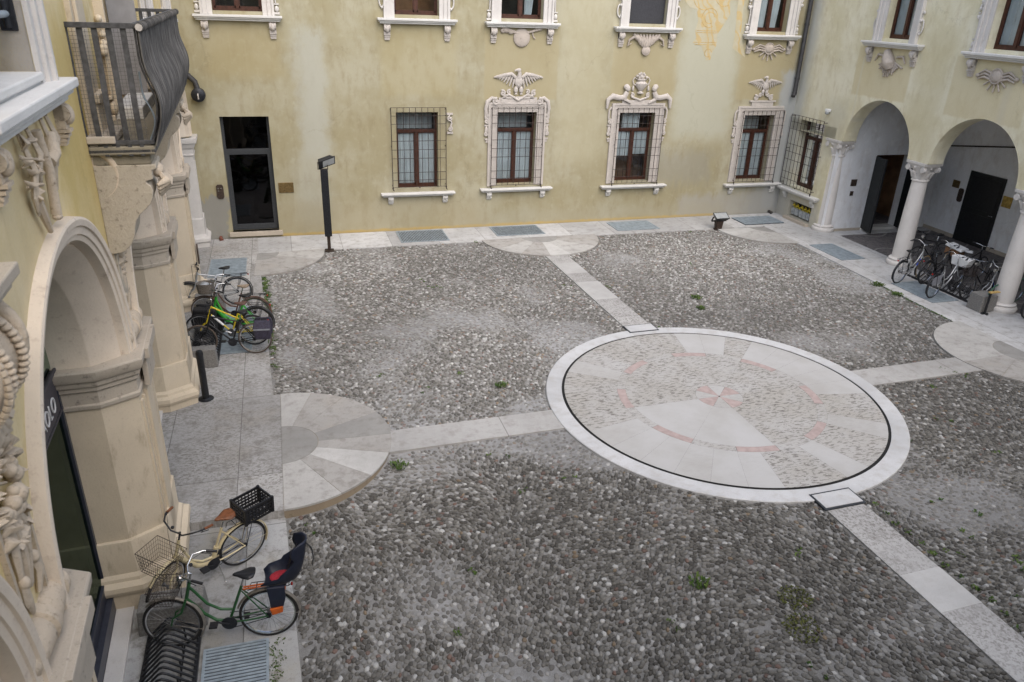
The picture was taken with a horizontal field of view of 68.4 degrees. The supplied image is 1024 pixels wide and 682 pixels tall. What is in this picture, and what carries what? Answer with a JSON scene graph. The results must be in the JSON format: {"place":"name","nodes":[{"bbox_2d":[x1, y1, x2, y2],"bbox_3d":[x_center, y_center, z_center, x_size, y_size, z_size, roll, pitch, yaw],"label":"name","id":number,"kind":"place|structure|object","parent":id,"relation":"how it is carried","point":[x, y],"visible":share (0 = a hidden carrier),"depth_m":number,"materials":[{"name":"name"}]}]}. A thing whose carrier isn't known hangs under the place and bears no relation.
{"place":"outdoors","nodes":[
{"label":"outdoors","id":0,"kind":"place"},
{"bbox_2d":[124,518,301,681],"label":"stone pavement","id":1,"kind":"structure","parent":0,"point":[221,592],"depth_m":9.26,"materials":[{"name":"grey stone"}]},
{"bbox_2d":[139,616,202,681],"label":"bicycle rack","id":2,"kind":"object","parent":1,"relation":"on","point":[147,659],"visible":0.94,"depth_m":8.43,"materials":[{"name":"black metal"}]},
{"bbox_2d":[136,584,209,636],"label":"concrete block","id":3,"kind":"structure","parent":1,"relation":"on","point":[152,617],"depth_m":8.90,"materials":[{"name":"grey concrete"}]},
{"bbox_2d":[135,485,274,602],"bbox_3d":[-3.856,2.585,9.475,0.657,1.183,1.761,17,28,29],"label":"bicycle","id":4,"kind":"object","parent":1,"relation":"on","point":[249,515],"visible":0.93,"depth_m":9.61,"materials":[{"name":"beige paint"}]},
{"bbox_2d":[142,532,313,645],"bbox_3d":[-3.241,2.901,8.611,1.960,1.330,0.613,-3,22,-11],"label":"bicycle","id":5,"kind":"object","parent":1,"relation":"on","point":[283,571],"visible":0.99,"depth_m":8.62,"materials":[{"name":"green paint"}]},
{"bbox_2d":[201,638,268,681],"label":"grate","id":6,"kind":"object","parent":1,"relation":"on","point":[248,661],"visible":1,"depth_m":8.55,"materials":[{"name":"metal"}]},
{"bbox_2d":[161,237,284,530],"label":"stone pavement","id":7,"kind":"structure","parent":0,"point":[223,446],"depth_m":12.76,"materials":[{"name":"grey stone"}]},
{"bbox_2d":[195,350,213,401],"bbox_3d":[-5.574,0.608,13.566,0.270,0.985,0.270,-5,25,-16],"label":"bollard","id":8,"kind":"object","parent":7,"relation":"on","point":[205,397],"visible":1,"depth_m":13.55,"materials":[{"name":"black metal"}]},
{"bbox_2d":[191,345,218,367],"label":"concrete block","id":9,"kind":"structure","parent":7,"relation":"on","point":[210,356],"depth_m":14.82,"materials":[{"name":"grey concrete"}]},
{"bbox_2d":[192,302,224,358],"bbox_3d":[-6.552,-0.261,16.225,0.574,0.299,2.720,-5,25,-16],"label":"bicycle rack","id":10,"kind":"object","parent":7,"relation":"on","point":[200,343],"visible":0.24,"depth_m":15.67,"materials":[{"name":"black metal"}]},
{"bbox_2d":[195,292,225,309],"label":"concrete block","id":11,"kind":"structure","parent":7,"relation":"on","point":[223,304],"depth_m":17.40,"materials":[{"name":"grey concrete"}]},
{"bbox_2d":[183,262,252,303],"bbox_3d":[-6.964,-1.295,17.539,1.760,1.068,0.604,-9,23,-23],"label":"bicycle","id":12,"kind":"object","parent":7,"relation":"on","point":[228,280],"visible":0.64,"depth_m":17.65,"materials":[{"name":"silver metal"}]},
{"bbox_2d":[186,293,266,343],"bbox_3d":[-5.947,-0.422,15.699,1.730,1.068,0.604,0,22,-5],"label":"bicycle","id":13,"kind":"object","parent":7,"relation":"on","point":[230,332],"visible":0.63,"depth_m":15.69,"materials":[{"name":"yellow paint"}]},
{"bbox_2d":[207,258,246,277],"bbox_3d":[-7.643,-1.960,20.277,0.940,0.066,1.480,-5,25,-16],"label":"grate","id":14,"kind":"object","parent":7,"relation":"on","point":[237,265],"visible":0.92,"depth_m":20.32,"materials":[{"name":"metal"}]},
{"bbox_2d":[187,302,272,352],"bbox_3d":[-5.771,-0.221,15.269,1.745,1.068,0.604,-3,23,-10],"label":"bicycle","id":15,"kind":"object","parent":7,"relation":"on","point":[262,327],"visible":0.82,"depth_m":15.23,"materials":[{"name":"black paint"}]},
{"bbox_2d":[191,274,271,322],"bbox_3d":[-6.200,-0.869,16.603,1.760,1.117,0.617,0,20,-4],"label":"bicycle","id":16,"kind":"object","parent":7,"relation":"on","point":[204,287],"visible":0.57,"depth_m":16.55,"materials":[{"name":"orange paint"}]},
{"bbox_2d":[191,283,274,335],"bbox_3d":[-5.979,-0.630,16.095,1.760,1.117,0.617,0,22,-5],"label":"bicycle","id":17,"kind":"object","parent":7,"relation":"on","point":[198,309],"visible":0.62,"depth_m":16.04,"materials":[{"name":"green paint"}]},
{"bbox_2d":[217,306,253,354],"bbox_3d":[-6.112,-0.254,16.647,0.740,0.066,2.600,-5,25,-16],"label":"grate","id":18,"kind":"object","parent":7,"relation":"on","point":[226,348],"visible":0.16,"depth_m":15.91,"materials":[{"name":"metal"}]},
{"bbox_2d":[258,213,795,253],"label":"stone pavement","id":19,"kind":"structure","parent":0,"point":[341,241],"depth_m":24.00,"materials":[{"name":"grey stone"}]},
{"bbox_2d":[396,229,449,242],"bbox_3d":[-2.801,-3.265,23.547,1.500,0.066,1.180,-5,25,-16],"label":"grate","id":20,"kind":"object","parent":19,"relation":"on","point":[422,235],"visible":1,"depth_m":23.52,"materials":[{"name":"metal"}]},
{"bbox_2d":[171,0,813,239],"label":"palace facade","id":21,"kind":"structure","parent":19,"relation":"on","point":[423,114],"depth_m":23.35,"materials":[{"name":"paint"}]},
{"bbox_2d":[216,184,223,198],"bbox_3d":[-8.528,-4.361,22.012,0.200,0.420,0.036,-5,25,-16],"label":"intercom","id":22,"kind":"object","parent":21,"relation":"attached to","point":[220,191],"visible":1,"depth_m":22.00,"materials":[{"name":"brown metal"}]},
{"bbox_2d":[192,0,281,38],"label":"window","id":23,"kind":"structure","parent":21,"relation":"in","point":[205,7],"depth_m":20.36,"materials":[{"name":"white stone"}]},
{"bbox_2d":[220,116,278,229],"bbox_3d":[-7.731,-4.939,22.272,1.330,3.350,0.124,-5,25,-16],"label":"door","id":24,"kind":"structure","parent":21,"relation":"in","point":[247,148],"depth_m":22.27,"materials":[{"name":"black glass"}]},
{"bbox_2d":[278,182,293,192],"bbox_3d":[-6.744,-4.580,22.494,0.430,0.300,0.025,-5,25,-16],"label":"wall plaque","id":25,"kind":"object","parent":21,"relation":"attached to","point":[288,187],"depth_m":22.48,"materials":[{"name":"gold metal"}]},
{"bbox_2d":[377,0,457,40],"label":"window","id":26,"kind":"structure","parent":21,"relation":"in","point":[390,8],"depth_m":21.67,"materials":[{"name":"white stone"}]},
{"bbox_2d":[381,107,454,203],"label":"window","id":27,"kind":"structure","parent":21,"relation":"in","point":[416,132],"depth_m":23.49,"materials":[{"name":"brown wood"}]},
{"bbox_2d":[480,68,552,198],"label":"window","id":28,"kind":"structure","parent":21,"relation":"in","point":[509,119],"depth_m":24.07,"materials":[{"name":"white stone"}]},
{"bbox_2d":[485,0,560,46],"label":"window frame","id":29,"kind":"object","parent":21,"relation":"in","point":[518,9],"depth_m":22.55,"materials":[{"name":"white stone"}]},
{"bbox_2d":[600,72,671,195],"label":"window","id":30,"kind":"structure","parent":21,"relation":"in","point":[628,131],"depth_m":25.15,"materials":[{"name":"beige stone"}]},
{"bbox_2d":[614,0,682,55],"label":"window frame","id":31,"kind":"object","parent":21,"relation":"in","point":[632,11],"depth_m":23.56,"materials":[{"name":"white stone"}]},
{"bbox_2d":[723,76,785,193],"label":"window","id":32,"kind":"structure","parent":21,"relation":"in","point":[750,130],"depth_m":26.50,"materials":[{"name":"beige stone"}]},
{"bbox_2d":[743,0,803,60],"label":"window","id":33,"kind":"structure","parent":21,"relation":"in","point":[765,15],"depth_m":24.84,"materials":[{"name":"white stone"}]},
{"bbox_2d":[791,0,813,97],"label":"downpipe","id":34,"kind":"object","parent":21,"relation":"attached to","point":[802,48],"visible":1,"depth_m":25.21,"materials":[{"name":"grey metal"}]},
{"bbox_2d":[489,225,544,235],"bbox_3d":[0.160,-3.568,24.451,1.600,0.066,1.030,-5,25,-16],"label":"grate","id":35,"kind":"object","parent":19,"relation":"on","point":[516,230],"visible":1,"depth_m":24.43,"materials":[{"name":"metal"}]},
{"bbox_2d":[606,220,659,230],"bbox_3d":[4.081,-3.877,25.445,1.530,0.066,1.000,-5,25,-16],"label":"grate","id":36,"kind":"object","parent":19,"relation":"on","point":[632,225],"visible":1,"depth_m":25.40,"materials":[{"name":"metal"}]},
{"bbox_2d":[732,216,783,224],"bbox_3d":[8.665,-4.247,26.584,1.540,0.066,0.900,-5,25,-16],"label":"grate","id":37,"kind":"object","parent":19,"relation":"on","point":[753,220],"visible":1,"depth_m":26.52,"materials":[{"name":"metal"}]},
{"bbox_2d":[261,227,1023,681],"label":"courtyard ground","id":38,"kind":"structure","parent":0,"point":[525,673],"depth_m":11.51,"materials":[{"name":"grey stone"}]},
{"bbox_2d":[0,0,211,681],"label":"palace facade","id":39,"kind":"structure","parent":38,"relation":"on","point":[104,230],"depth_m":7.72,"materials":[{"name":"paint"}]},
{"bbox_2d":[0,0,78,232],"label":"window","id":40,"kind":"structure","parent":39,"relation":"in","point":[25,97],"depth_m":5.68,"materials":[{"name":"white stone"}]},
{"bbox_2d":[92,0,147,120],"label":"window","id":41,"kind":"structure","parent":39,"relation":"in","point":[118,11],"depth_m":9.93,"materials":[{"name":"white stone"}]},
{"bbox_2d":[137,0,154,18],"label":"window","id":42,"kind":"structure","parent":39,"relation":"in","point":[141,3],"depth_m":13.91,"materials":[{"name":"white stone"}]},
{"bbox_2d":[160,0,177,20],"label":"window","id":43,"kind":"structure","parent":39,"relation":"in","point":[165,4],"depth_m":16.93,"materials":[{"name":"white stone"}]},
{"bbox_2d":[187,73,205,101],"bbox_3d":[-8.812,-7.072,20.461,0.818,1.108,0.325,-5,25,-16],"label":"wall lamp","id":44,"kind":"object","parent":39,"relation":"attached to","point":[198,93],"visible":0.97,"depth_m":20.56,"materials":[{"name":"metal"}]},
{"bbox_2d":[196,244,199,263],"bbox_3d":[-7.375,-2.045,17.689,0.030,0.460,0.200,-6,26,-18],"label":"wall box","id":45,"kind":"object","parent":39,"relation":"attached to","point":[197,253],"visible":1,"depth_m":17.62,"materials":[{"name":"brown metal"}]},
{"bbox_2d":[254,249,323,275],"bbox_3d":[-6.141,-2.021,20.971,1.914,0.422,2.010,-5,25,-16],"label":"half disc","id":46,"kind":"object","parent":38,"relation":"on","point":[273,263],"visible":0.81,"depth_m":20.88,"materials":[{"name":"stone"}]},
{"bbox_2d":[280,393,391,517],"bbox_3d":[-2.951,1.822,12.774,1.790,0.422,3.580,-5,25,-16],"label":"half disc","id":47,"kind":"object","parent":38,"relation":"on","point":[335,449],"visible":0.94,"depth_m":12.38,"materials":[{"name":"stone"}]},
{"bbox_2d":[389,410,563,453],"bbox_3d":[-0.594,1.721,13.206,3.200,0.404,0.660,-6,26,-17],"label":"paving strip","id":48,"kind":"object","parent":38,"relation":"on","point":[424,437],"visible":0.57,"depth_m":13.07,"materials":[{"name":"stone"}]},
{"bbox_2d":[482,234,598,256],"bbox_3d":[1.115,-2.728,23.111,3.760,0.422,1.880,-5,25,-16],"label":"half disc","id":49,"kind":"object","parent":38,"relation":"on","point":[555,245],"visible":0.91,"depth_m":23.06,"materials":[{"name":"stone"}]},
{"bbox_2d":[545,255,647,325],"bbox_3d":[2.123,-1.231,19.920,0.660,0.404,5.950,-6,26,-17],"label":"paving strip","id":50,"kind":"object","parent":38,"relation":"on","point":[619,311],"visible":0.43,"depth_m":18.70,"materials":[{"name":"stone"}]},
{"bbox_2d":[554,262,587,274],"bbox_3d":[1.655,-2.005,21.218,0.682,0.108,0.913,-5,25,-16],"label":"paving strip","id":51,"kind":"object","parent":50,"relation":"attached to","point":[570,268],"visible":0.79,"depth_m":21.17,"materials":[{"name":"stone"}]},
{"bbox_2d":[575,281,617,299],"bbox_3d":[2.196,-1.279,19.663,0.690,0.108,1.313,-5,25,-16],"label":"paving strip","id":52,"kind":"object","parent":50,"relation":"attached to","point":[595,290],"visible":0.79,"depth_m":19.61,"materials":[{"name":"stone"}]},
{"bbox_2d":[622,323,658,332],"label":"stone slab","id":53,"kind":"structure","parent":38,"relation":"on","point":[626,329],"depth_m":17.29,"materials":[{"name":"grey stone"}]},
{"bbox_2d":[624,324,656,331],"bbox_3d":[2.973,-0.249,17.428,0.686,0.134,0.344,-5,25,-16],"label":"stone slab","id":54,"kind":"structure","parent":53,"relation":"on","point":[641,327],"depth_m":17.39,"materials":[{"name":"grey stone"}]},
{"bbox_2d":[261,231,1023,681],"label":"weeds","id":55,"kind":"object","parent":38,"relation":"on","point":[933,553],"visible":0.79,"depth_m":10.87,"materials":[{"name":"green plant"}]},
{"bbox_2d":[263,230,1023,681],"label":"cobbles","id":56,"kind":"object","parent":38,"relation":"on","point":[715,266],"visible":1,"depth_m":11.23,"materials":[{"name":"grey stone"}]},
{"bbox_2d":[317,155,334,251],"bbox_3d":[-5.180,-3.867,21.341,0.492,2.739,0.383,-5,25,-16],"label":"lamp post","id":57,"kind":"object","parent":56,"relation":"on","point":[324,162],"visible":1,"depth_m":21.15,"materials":[{"name":"metal"}]},
{"bbox_2d":[390,458,408,470],"bbox_3d":[-1.795,1.994,12.090,0.307,0.070,0.289,-5,25,-16],"label":"weed","id":58,"kind":"object","parent":56,"relation":"on","point":[395,463],"visible":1,"depth_m":12.11,"materials":[{"name":"green plant"}]},
{"bbox_2d":[495,380,507,387],"bbox_3d":[-0.206,0.840,14.638,0.273,0.069,0.248,-5,25,-16],"label":"weed","id":59,"kind":"object","parent":56,"relation":"on","point":[500,384],"visible":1,"depth_m":14.61,"materials":[{"name":"green plant"}]},
{"bbox_2d":[689,294,702,299],"bbox_3d":[4.752,-1.131,19.367,0.340,0.074,0.329,-5,25,-16],"label":"weed","id":60,"kind":"object","parent":56,"relation":"on","point":[697,297],"visible":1,"depth_m":19.36,"materials":[{"name":"green plant"}]},
{"bbox_2d":[777,585,813,610],"bbox_3d":[3.623,3.281,9.622,0.443,0.030,0.446,-5,25,-16],"label":"weed","id":61,"kind":"object","parent":56,"relation":"on","point":[797,603],"visible":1,"depth_m":9.63,"materials":[{"name":"green plant"}]},
{"bbox_2d":[781,612,823,643],"bbox_3d":[3.535,3.490,9.157,0.468,0.030,0.495,-5,25,-16],"label":"weed","id":62,"kind":"object","parent":56,"relation":"on","point":[805,621],"visible":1,"depth_m":9.17,"materials":[{"name":"green plant"}]},
{"bbox_2d":[891,291,903,296],"bbox_3d":[10.273,-1.250,20.073,0.359,0.074,0.282,-18,31,-37],"label":"weed","id":63,"kind":"object","parent":56,"relation":"on","point":[895,293],"visible":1,"depth_m":20.07,"materials":[{"name":"green plant"}]},
{"bbox_2d":[688,571,710,589],"bbox_3d":[2.456,3.131,9.842,0.306,0.071,0.275,-13,28,-30],"label":"weed","id":64,"kind":"object","parent":38,"relation":"on","point":[700,582],"visible":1,"depth_m":9.82,"materials":[{"name":"green plant"}]},
{"bbox_2d":[711,212,729,229],"bbox_3d":[7.000,-4.012,25.312,0.560,0.567,0.314,-5,25,-16],"label":"ground spotlight","id":65,"kind":"object","parent":38,"relation":"on","point":[720,218],"visible":1,"depth_m":25.25,"materials":[{"name":"black paint"}]},
{"bbox_2d":[546,327,909,503],"bbox_3d":[3.983,1.209,14.560,6.670,0.321,6.670,-5,25,-16],"label":"stone roundel","id":66,"kind":"object","parent":38,"relation":"on","point":[711,414],"visible":0.91,"depth_m":13.83,"materials":[{"name":"white stone"}]},
{"bbox_2d":[718,227,799,243],"bbox_3d":[8.076,-3.279,24.880,1.883,0.422,1.883,-5,25,-16],"label":"half disc","id":67,"kind":"object","parent":38,"relation":"on","point":[763,234],"visible":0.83,"depth_m":24.83,"materials":[{"name":"grey stone"}]},
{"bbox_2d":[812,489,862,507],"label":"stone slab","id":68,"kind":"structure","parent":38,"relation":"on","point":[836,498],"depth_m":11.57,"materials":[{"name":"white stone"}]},
{"bbox_2d":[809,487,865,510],"bbox_3d":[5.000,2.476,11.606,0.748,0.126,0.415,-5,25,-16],"label":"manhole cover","id":69,"kind":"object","parent":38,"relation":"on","point":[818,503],"depth_m":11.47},
{"bbox_2d":[870,281,886,286],"bbox_3d":[10.068,-1.578,20.773,0.378,0.077,0.350,-5,25,-16],"label":"weed","id":70,"kind":"object","parent":38,"relation":"on","point":[879,284],"visible":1,"depth_m":20.72,"materials":[{"name":"green plant"}]},
{"bbox_2d":[851,357,982,385],"bbox_3d":[8.556,0.803,15.963,3.200,0.404,0.660,-6,26,-17],"label":"paving strip","id":71,"kind":"object","parent":38,"relation":"on","point":[900,373],"visible":0.57,"depth_m":15.83,"materials":[{"name":"stone"}]},
{"bbox_2d":[828,504,1023,681],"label":"paving strip","id":72,"kind":"object","parent":38,"relation":"on","point":[994,638],"visible":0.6,"depth_m":9.63,"materials":[{"name":"stone"}]},
{"bbox_2d":[899,567,981,613],"bbox_3d":[5.601,3.292,9.882,0.678,0.108,0.713,-5,25,-16],"label":"paving strip","id":73,"kind":"object","parent":72,"relation":"attached to","point":[939,590],"visible":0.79,"depth_m":9.84,"materials":[{"name":"stone"}]},
{"bbox_2d":[933,321,1023,382],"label":"half disc","id":74,"kind":"object","parent":38,"relation":"on","point":[970,345],"visible":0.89,"depth_m":16.90,"materials":[{"name":"stone"}]},
{"bbox_2d":[764,224,1023,351],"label":"stone pavement","id":75,"kind":"structure","parent":0,"point":[873,265],"depth_m":21.16,"materials":[{"name":"grey stone"}]},
{"bbox_2d":[810,243,864,259],"bbox_3d":[10.102,-2.762,23.458,0.850,0.066,1.550,-5,25,-16],"label":"grate","id":76,"kind":"object","parent":75,"relation":"on","point":[835,251],"visible":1,"depth_m":23.40,"materials":[{"name":"metal"}]},
{"bbox_2d":[891,239,933,282],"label":"bicycle","id":77,"kind":"object","parent":75,"relation":"on","point":[909,265],"visible":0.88,"depth_m":20.87,"materials":[{"name":"silver metal"}]},
{"bbox_2d":[891,281,958,302],"bbox_3d":[11.128,-1.314,20.354,0.850,0.066,1.500,-5,25,-16],"label":"grate","id":78,"kind":"object","parent":75,"relation":"on","point":[917,288],"visible":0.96,"depth_m":20.30,"materials":[{"name":"metal"}]},
{"bbox_2d":[925,251,974,297],"bbox_3d":[11.530,-1.737,19.921,1.760,1.117,0.617,-13,30,-30],"label":"bicycle","id":79,"kind":"object","parent":78,"relation":"on","point":[957,260],"visible":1,"depth_m":19.90,"materials":[{"name":"silver metal"}]},
{"bbox_2d":[917,240,968,283],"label":"bicycle","id":80,"kind":"object","parent":75,"relation":"on","point":[956,248],"visible":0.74,"depth_m":20.87,"materials":[{"name":"black paint"}]},
{"bbox_2d":[911,268,974,301],"bbox_3d":[11.941,-1.529,20.489,0.624,0.299,2.150,-5,25,-16],"label":"bicycle rack","id":81,"kind":"object","parent":75,"relation":"on","point":[966,291],"visible":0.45,"depth_m":20.32,"materials":[{"name":"black metal"}]},
{"bbox_2d":[959,256,999,298],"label":"bicycle","id":82,"kind":"object","parent":75,"relation":"on","point":[976,275],"visible":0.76,"depth_m":19.80,"materials":[{"name":"black paint"}]},
{"bbox_2d":[966,290,997,312],"bbox_3d":[11.994,-1.013,19.206,0.499,0.426,0.429,-5,25,-16],"label":"concrete block","id":83,"kind":"object","parent":75,"relation":"on","point":[977,301],"depth_m":19.07,"materials":[{"name":"grey concrete"}]},
{"bbox_2d":[980,291,1000,314],"bbox_3d":[11.994,-0.960,18.891,0.360,0.590,0.200,-5,25,-16],"label":"rack post","id":84,"kind":"object","parent":75,"relation":"on","point":[988,300],"visible":1,"depth_m":18.83,"materials":[{"name":"black metal"}]},
{"bbox_2d":[975,259,1020,290],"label":"bicycle","id":85,"kind":"object","parent":75,"relation":"on","point":[992,280],"visible":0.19,"depth_m":19.31,"materials":[{"name":"silver metal"}]},
{"bbox_2d":[988,278,1023,301],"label":"bicycle","id":86,"kind":"object","parent":75,"relation":"on","point":[995,286],"visible":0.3,"depth_m":19.64,"materials":[{"name":"green paint"}]},
{"bbox_2d":[841,212,1023,314],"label":"loggia floor","id":87,"kind":"structure","parent":0,"point":[882,243],"depth_m":24.06,"materials":[{"name":"grey stone"}]},
{"bbox_2d":[830,227,929,235],"bbox_3d":[12.734,-3.629,26.033,4.100,0.416,0.550,-5,25,-16],"label":"loggia threshold","id":88,"kind":"object","parent":87,"relation":"on","point":[852,232],"visible":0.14,"depth_m":25.67,"materials":[{"name":"stone"}]},
{"bbox_2d":[776,0,1023,313],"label":"palace facade","id":89,"kind":"structure","parent":87,"relation":"on","point":[923,100],"depth_m":23.33,"materials":[{"name":"paint"}]},
{"bbox_2d":[791,203,810,220],"bbox_3d":[10.242,-4.532,26.492,0.190,0.394,1.239,-5,25,-15],"label":"meter cluster","id":90,"kind":"object","parent":89,"relation":"attached to","point":[803,213],"visible":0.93,"depth_m":26.53,"materials":[{"name":"yellow paint"}]},
{"bbox_2d":[776,114,825,207],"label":"window","id":91,"kind":"structure","parent":89,"relation":"in","point":[812,143],"depth_m":26.04,"materials":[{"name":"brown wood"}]},
{"bbox_2d":[850,179,857,185],"bbox_3d":[11.361,-5.260,25.032,0.220,0.220,0.025,-5,25,-15],"label":"wall plaque","id":92,"kind":"object","parent":89,"relation":"attached to","point":[853,182],"depth_m":25.01,"materials":[{"name":"brown metal"}]},
{"bbox_2d":[860,156,887,232],"bbox_3d":[12.033,-4.852,25.059,0.078,2.440,0.660,0,24,-4],"label":"door leaf","id":93,"kind":"structure","parent":89,"relation":"in","point":[880,166],"depth_m":25.00,"materials":[{"name":"black wood"}]},
{"bbox_2d":[861,0,926,76],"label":"window frame","id":94,"kind":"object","parent":89,"relation":"in","point":[909,14],"depth_m":21.70,"materials":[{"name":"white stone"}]},
{"bbox_2d":[893,168,912,227],"bbox_3d":[13.433,-4.966,25.424,0.078,2.440,0.660,-7,26,-18],"label":"door leaf","id":95,"kind":"structure","parent":89,"relation":"in","point":[906,186],"depth_m":25.66,"materials":[{"name":"black wood"}]},
{"bbox_2d":[952,179,960,187],"bbox_3d":[14.784,-5.229,25.070,0.025,0.240,0.280,-5,25,-15],"label":"wall plaque","id":96,"kind":"object","parent":89,"relation":"attached to","point":[956,184],"depth_m":25.05,"materials":[{"name":"gold metal"}]},
{"bbox_2d":[956,188,963,201],"bbox_3d":[14.846,-4.833,24.953,0.030,0.440,0.200,-5,25,-15],"label":"intercom","id":97,"kind":"object","parent":89,"relation":"attached to","point":[960,195],"visible":1,"depth_m":24.94,"materials":[{"name":"brown metal"}]},
{"bbox_2d":[952,170,1007,249],"bbox_3d":[15.025,-4.218,24.291,0.121,2.280,1.350,-5,25,-15],"label":"door","id":98,"kind":"structure","parent":89,"relation":"in","point":[984,192],"depth_m":24.23,"materials":[{"name":"black paint"}]},
{"bbox_2d":[961,0,1023,92],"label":"window frame","id":99,"kind":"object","parent":89,"relation":"in","point":[1010,35],"depth_m":18.58,"materials":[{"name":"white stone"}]},
{"bbox_2d":[1001,196,1012,208],"bbox_3d":[15.324,-4.295,23.324,0.025,0.340,0.340,-5,25,-15],"label":"wall plaque","id":100,"kind":"object","parent":89,"relation":"attached to","point":[1006,202],"depth_m":23.31,"materials":[{"name":"gold metal"}]},
{"bbox_2d":[907,230,946,267],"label":"bicycle","id":101,"kind":"object","parent":87,"relation":"on","point":[936,243],"visible":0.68,"depth_m":22.13,"materials":[{"name":"black paint"}]},
{"bbox_2d":[950,241,993,283],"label":"bicycle","id":102,"kind":"object","parent":87,"relation":"on","point":[979,259],"visible":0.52,"depth_m":21.07,"materials":[{"name":"black paint"}]},
{"bbox_2d":[1020,303,1023,317],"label":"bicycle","id":103,"kind":"object","parent":87,"relation":"on","point":[1021,311],"visible":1,"depth_m":18.55,"materials":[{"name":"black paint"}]}
]}

